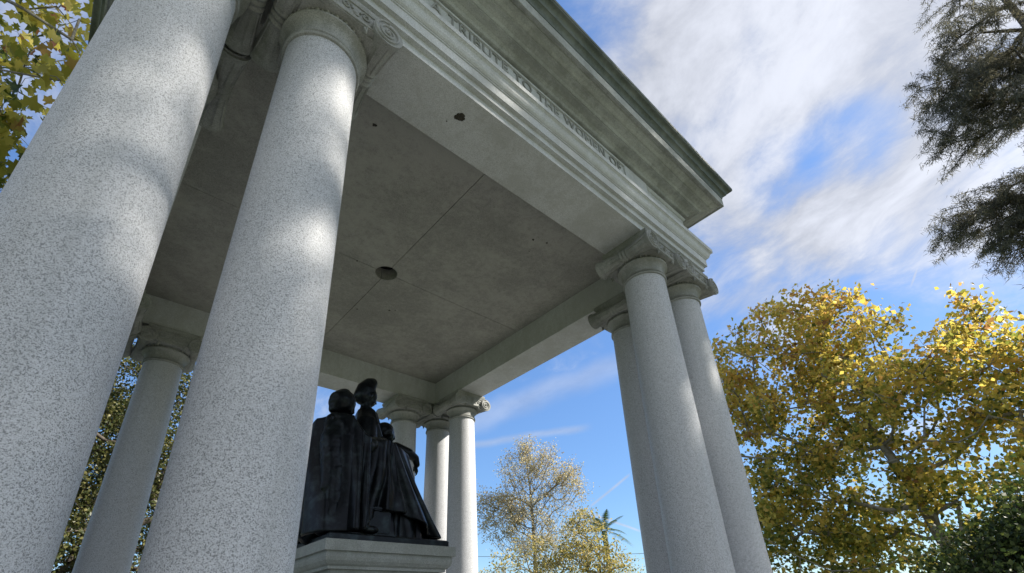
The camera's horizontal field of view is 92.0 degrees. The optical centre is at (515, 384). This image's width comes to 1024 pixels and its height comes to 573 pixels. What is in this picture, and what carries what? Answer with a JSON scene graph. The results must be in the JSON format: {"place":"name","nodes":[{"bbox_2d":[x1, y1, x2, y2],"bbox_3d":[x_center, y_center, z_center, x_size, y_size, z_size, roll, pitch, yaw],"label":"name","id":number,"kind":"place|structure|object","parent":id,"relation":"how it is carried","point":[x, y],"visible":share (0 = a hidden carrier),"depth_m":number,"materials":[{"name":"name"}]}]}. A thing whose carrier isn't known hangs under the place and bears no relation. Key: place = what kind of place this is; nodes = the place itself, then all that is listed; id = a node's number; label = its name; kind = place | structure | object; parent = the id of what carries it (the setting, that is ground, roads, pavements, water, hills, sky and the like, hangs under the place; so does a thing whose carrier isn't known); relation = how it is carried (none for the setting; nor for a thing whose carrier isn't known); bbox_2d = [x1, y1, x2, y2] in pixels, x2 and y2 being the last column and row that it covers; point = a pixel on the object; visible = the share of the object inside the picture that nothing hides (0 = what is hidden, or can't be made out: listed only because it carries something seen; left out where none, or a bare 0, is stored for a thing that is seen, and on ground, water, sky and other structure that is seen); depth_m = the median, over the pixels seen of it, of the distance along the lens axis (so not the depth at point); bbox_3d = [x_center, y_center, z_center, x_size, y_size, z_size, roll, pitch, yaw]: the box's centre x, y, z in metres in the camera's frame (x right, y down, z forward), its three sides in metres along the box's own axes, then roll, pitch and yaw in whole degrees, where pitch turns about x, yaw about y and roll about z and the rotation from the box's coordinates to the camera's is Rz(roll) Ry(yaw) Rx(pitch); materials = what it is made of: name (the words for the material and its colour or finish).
{"place":"outdoors","nodes":[
{"label":"outdoors","id":0,"kind":"place"},
{"bbox_2d":[0,0,1023,572],"label":"sky","id":1,"kind":"structure","parent":0,"point":[794,104],"materials":[{"name":"blue"}]},
{"bbox_2d":[478,544,813,556],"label":"overhead wire","id":2,"kind":"object","parent":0,"point":[604,554],"visible":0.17,"depth_m":52.50,"materials":[{"name":"grey metal"}]},
{"label":"plaza","id":3,"kind":"structure","parent":0,"visible":0},
{"bbox_2d":[0,0,93,190],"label":"sycamore tree","id":4,"kind":"object","parent":3,"relation":"on","point":[11,120],"visible":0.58,"depth_m":5.64,"materials":[{"name":"green plant"}]},
{"bbox_2d":[0,0,772,572],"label":"stone pavilion","id":5,"kind":"structure","parent":3,"relation":"on","point":[262,220],"depth_m":4.62,"materials":[{"name":"stone"}]},
{"bbox_2d":[293,538,455,572],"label":"granite pedestal","id":6,"kind":"object","parent":5,"relation":"on","point":[331,555],"visible":0.89,"depth_m":4.72,"materials":[{"name":"grey stone"}]},
{"bbox_2d":[296,378,448,548],"bbox_3d":[-1.652,0.854,5.780,1.611,2.217,1.377,19,-34,-38],"label":"bronze sculpture","id":7,"kind":"object","parent":6,"relation":"on","point":[360,483],"visible":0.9,"depth_m":5.14,"materials":[{"name":"black metal"}]},
{"label":"ground","id":8,"kind":"structure","parent":0,"visible":0},
{"bbox_2d":[51,338,193,572],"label":"live oak","id":9,"kind":"object","parent":8,"relation":"on","point":[112,422],"visible":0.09,"depth_m":13.22,"materials":[{"name":"green plant"}]},
{"bbox_2d":[476,434,601,572],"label":"young plane tree","id":10,"kind":"object","parent":8,"relation":"on","point":[518,519],"visible":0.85,"depth_m":37.52,"materials":[{"name":"yellow plant"}]},
{"bbox_2d":[478,503,644,572],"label":"golden tree","id":11,"kind":"object","parent":8,"relation":"on","point":[612,564],"visible":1,"depth_m":30.88,"materials":[{"name":"yellow plant"}]},
{"bbox_2d":[585,509,631,571],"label":"palm tree","id":12,"kind":"object","parent":8,"relation":"on","point":[605,515],"visible":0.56,"depth_m":49.45,"materials":[{"name":"green plant"}]},
{"bbox_2d":[710,279,1023,572],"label":"plane tree","id":13,"kind":"object","parent":8,"relation":"on","point":[842,536],"visible":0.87,"depth_m":15.06,"materials":[{"name":"yellow plant"}]},
{"bbox_2d":[865,441,1023,572],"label":"evergreen oak","id":14,"kind":"object","parent":8,"relation":"on","point":[1005,527],"visible":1,"depth_m":8.81,"materials":[{"name":"green plant"}]},
{"bbox_2d":[899,0,1023,289],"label":"cypress tree","id":15,"kind":"object","parent":8,"relation":"on","point":[985,74],"visible":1,"depth_m":30.29,"materials":[{"name":"green plant"}]}
]}

